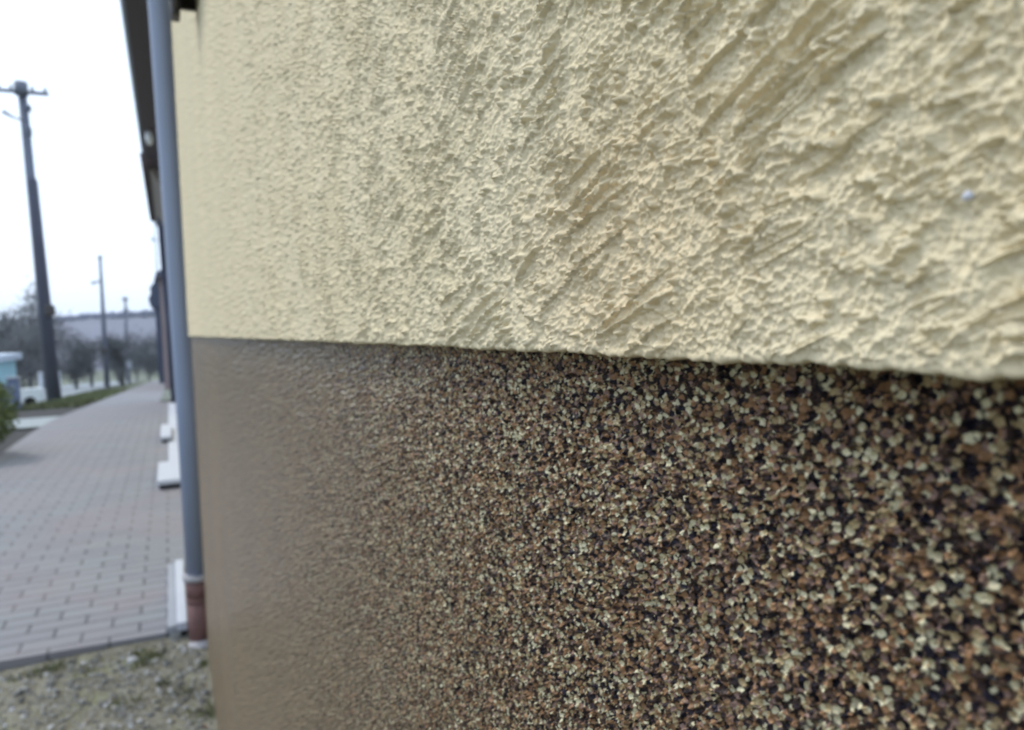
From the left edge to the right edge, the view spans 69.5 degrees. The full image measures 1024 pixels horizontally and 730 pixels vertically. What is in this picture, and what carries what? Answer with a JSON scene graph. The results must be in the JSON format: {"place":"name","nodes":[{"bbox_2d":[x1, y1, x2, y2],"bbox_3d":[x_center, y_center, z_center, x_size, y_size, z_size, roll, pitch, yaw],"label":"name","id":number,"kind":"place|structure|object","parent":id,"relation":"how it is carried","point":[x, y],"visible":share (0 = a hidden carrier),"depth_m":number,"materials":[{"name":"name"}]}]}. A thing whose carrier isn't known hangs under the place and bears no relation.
{"place":"outdoors","nodes":[
{"label":"outdoors","id":0,"kind":"place"},
{"bbox_2d":[6,416,59,427],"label":"driveway","id":1,"kind":"structure","parent":0,"point":[32,422],"depth_m":10.73,"materials":[{"name":"concrete"}]},
{"bbox_2d":[0,0,160,319],"label":"sky","id":2,"kind":"structure","parent":0,"point":[86,146],"materials":[{"name":"white"}]},
{"bbox_2d":[27,380,138,399],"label":"road","id":3,"kind":"structure","parent":0,"point":[71,389],"depth_m":47.14,"materials":[{"name":"grey asphalt"}]},
{"bbox_2d":[8,369,158,430],"bbox_3d":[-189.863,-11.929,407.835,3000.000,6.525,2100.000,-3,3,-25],"label":"ground","id":4,"kind":"structure","parent":0,"point":[142,379],"depth_m":102.86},
{"bbox_2d":[0,376,20,408],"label":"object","id":5,"kind":"structure","parent":4,"relation":"on","point":[15,381],"depth_m":15.06,"materials":[{"name":"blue metal"}]},
{"bbox_2d":[0,353,21,383],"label":"shed","id":6,"kind":"structure","parent":4,"relation":"on","point":[7,365],"depth_m":25.38,"materials":[{"name":"teal paint"}]},
{"bbox_2d":[0,429,35,453],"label":"soil bed","id":7,"kind":"object","parent":4,"relation":"on","point":[12,439],"depth_m":8.88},
{"bbox_2d":[0,381,22,443],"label":"shrub","id":8,"kind":"object","parent":7,"relation":"on","point":[4,424],"visible":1,"depth_m":7.23,"materials":[{"name":"green plant"}]},
{"bbox_2d":[0,297,36,352],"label":"bare tree","id":9,"kind":"object","parent":4,"relation":"on","point":[2,334],"visible":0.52,"depth_m":40.89,"materials":[{"name":"grey plant"}]},
{"bbox_2d":[0,312,57,388],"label":"bare tree","id":10,"kind":"object","parent":4,"relation":"on","point":[23,340],"visible":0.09,"depth_m":63.05,"materials":[{"name":"grey plant"}]},
{"bbox_2d":[0,80,60,400],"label":"utility pole","id":11,"kind":"object","parent":4,"relation":"on","point":[46,308],"visible":0.95,"depth_m":18.85,"materials":[{"name":"grey concrete"}]},
{"bbox_2d":[20,387,43,403],"bbox_3d":[-13.669,0.885,21.044,0.630,0.530,1.200,-3,3,-25],"label":"culvert head","id":12,"kind":"object","parent":4,"relation":"on","point":[36,394],"visible":0.75,"depth_m":20.57},
{"bbox_2d":[12,275,65,388],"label":"bare tree","id":13,"kind":"object","parent":4,"relation":"on","point":[30,305],"visible":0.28,"depth_m":51.97,"materials":[{"name":"grey plant"}]},
{"bbox_2d":[37,372,43,402],"bbox_3d":[-14.122,0.674,22.149,0.149,0.940,0.149,-3,3,-25],"label":"marker post","id":14,"kind":"object","parent":4,"relation":"on","point":[40,378],"visible":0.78,"depth_m":22.09,"materials":[{"name":"white plastic"}]},
{"bbox_2d":[0,310,83,387],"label":"bare tree","id":15,"kind":"object","parent":4,"relation":"on","point":[28,374],"visible":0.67,"depth_m":36.82,"materials":[{"name":"grey plant"}]},
{"bbox_2d":[0,402,95,418],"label":"soil verge","id":16,"kind":"structure","parent":4,"relation":"on","point":[38,413],"depth_m":13.49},
{"bbox_2d":[59,371,61,396],"bbox_3d":[-13.714,0.651,22.338,0.161,0.940,0.161,-3,3,-25],"label":"marker post","id":17,"kind":"object","parent":4,"relation":"on","point":[60,381],"visible":0.3,"depth_m":22.32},
{"bbox_2d":[38,319,110,388],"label":"bare tree","id":18,"kind":"object","parent":4,"relation":"on","point":[75,372],"visible":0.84,"depth_m":43.10,"materials":[{"name":"grey plant"}]},
{"bbox_2d":[58,322,118,386],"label":"bare tree","id":19,"kind":"object","parent":4,"relation":"on","point":[91,372],"visible":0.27,"depth_m":50.28,"materials":[{"name":"grey plant"}]},
{"bbox_2d":[91,255,109,387],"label":"utility pole","id":20,"kind":"object","parent":4,"relation":"on","point":[105,358],"visible":0.89,"depth_m":44.95,"materials":[{"name":"grey concrete"}]},
{"bbox_2d":[96,330,138,381],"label":"bare tree","id":21,"kind":"object","parent":4,"relation":"on","point":[115,370],"visible":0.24,"depth_m":74.16,"materials":[{"name":"grey plant"}]},
{"bbox_2d":[95,324,143,385],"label":"bare tree","id":22,"kind":"object","parent":4,"relation":"on","point":[116,353],"visible":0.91,"depth_m":46.34,"materials":[{"name":"grey plant"}]},
{"bbox_2d":[122,297,129,381],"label":"utility pole","id":23,"kind":"object","parent":4,"relation":"on","point":[125,299],"visible":0.57,"depth_m":69.04,"materials":[{"name":"grey metal"}]},
{"bbox_2d":[126,359,131,383],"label":"road sign","id":24,"kind":"object","parent":4,"relation":"on","point":[129,363],"visible":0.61,"depth_m":58.66,"materials":[{"name":"grey metal"}]},
{"bbox_2d":[129,341,145,380],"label":"bare tree","id":25,"kind":"object","parent":4,"relation":"on","point":[136,368],"visible":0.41,"depth_m":87.42,"materials":[{"name":"grey plant"}]},
{"bbox_2d":[120,0,158,158],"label":"house","id":26,"kind":"structure","parent":4,"relation":"on","point":[135,16],"depth_m":7.07,"materials":[{"name":"paint"}]},
{"bbox_2d":[129,328,158,380],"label":"bare tree","id":27,"kind":"object","parent":4,"relation":"on","point":[150,360],"visible":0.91,"depth_m":83.90,"materials":[{"name":"grey plant"}]},
{"bbox_2d":[144,331,158,375],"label":"bare tree","id":28,"kind":"object","parent":4,"relation":"on","point":[153,349],"visible":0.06,"depth_m":86.46,"materials":[{"name":"grey plant"}]},
{"bbox_2d":[148,222,164,382],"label":"house","id":29,"kind":"structure","parent":4,"relation":"on","point":[154,299],"depth_m":47.77,"materials":[{"name":"ceramic"}]},
{"bbox_2d":[140,152,174,402],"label":"house","id":30,"kind":"structure","parent":4,"relation":"on","point":[151,173],"depth_m":14.63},
{"bbox_2d":[157,275,169,389],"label":"house","id":31,"kind":"structure","parent":4,"relation":"on","point":[164,345],"depth_m":27.13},
{"bbox_2d":[147,0,1023,729],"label":"house","id":32,"kind":"structure","parent":4,"relation":"on","point":[597,364],"depth_m":0.14,"materials":[{"name":"paint"}]},
{"bbox_2d":[16,316,156,374],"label":"hill","id":33,"kind":"structure","parent":0,"point":[92,327],"depth_m":229.43,"materials":[{"name":"grey"}]},
{"bbox_2d":[0,319,38,343],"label":"hillside wood","id":34,"kind":"object","parent":33,"relation":"on","point":[22,326],"visible":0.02,"depth_m":233.33,"materials":[{"name":"grey plant"}]},
{"bbox_2d":[11,309,155,321],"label":"ridge wood","id":35,"kind":"object","parent":33,"relation":"on","point":[120,314],"visible":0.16,"depth_m":257.32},
{"bbox_2d":[0,380,188,670],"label":"footpath","id":36,"kind":"structure","parent":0,"point":[91,535],"depth_m":4.36,"materials":[{"name":"concrete"}]},
{"bbox_2d":[160,389,170,400],"bbox_3d":[-9.684,0.809,21.188,0.620,0.594,12.500,-3,3,-25],"label":"grass patch","id":37,"kind":"object","parent":36,"relation":"on","point":[166,395],"visible":0.34,"depth_m":18.59,"materials":[{"name":"green plant"}]},
{"bbox_2d":[160,424,171,442],"bbox_3d":[-3.959,0.808,8.454,0.110,0.130,1.200,-3,3,-25],"label":"doorstep","id":38,"kind":"object","parent":36,"relation":"on","point":[165,435],"visible":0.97,"depth_m":8.14,"materials":[{"name":"grey concrete"}]},
{"bbox_2d":[157,460,180,489],"bbox_3d":[-2.752,0.907,5.930,0.162,0.132,0.900,-3,3,-25],"label":"doorstep","id":39,"kind":"object","parent":36,"relation":"on","point":[168,476],"visible":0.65,"depth_m":5.69,"materials":[{"name":"grey concrete"}]},
{"bbox_2d":[168,403,178,460],"bbox_3d":[-4.622,0.817,10.188,0.215,0.180,9.300,-3,3,-25],"label":"wall apron","id":40,"kind":"object","parent":36,"relation":"on","point":[173,453],"depth_m":8.38,"materials":[{"name":"grey concrete"}]},
{"bbox_2d":[168,559,187,639],"bbox_3d":[-1.474,1.050,3.250,0.070,0.140,0.885,-3,3,-25],"label":"doorstep","id":41,"kind":"object","parent":36,"relation":"on","point":[177,620],"visible":0.89,"depth_m":3.08,"materials":[{"name":"concrete"}]},
{"bbox_2d":[0,634,217,729],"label":"gravel yard","id":42,"kind":"structure","parent":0,"point":[149,693],"depth_m":2.45,"materials":[{"name":"grey gravel"}]},
{"bbox_2d":[0,642,215,728],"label":"weeds","id":43,"kind":"object","parent":42,"relation":"on","point":[158,655],"visible":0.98,"depth_m":2.60,"materials":[{"name":"green plant"}]},
{"bbox_2d":[97,383,144,401],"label":"grass verge","id":44,"kind":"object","parent":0,"point":[129,386],"depth_m":41.42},
{"bbox_2d":[13,387,127,410],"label":"verge grass","id":45,"kind":"structure","parent":44,"relation":"on","point":[80,399],"depth_m":17.59,"materials":[{"name":"green plant"}]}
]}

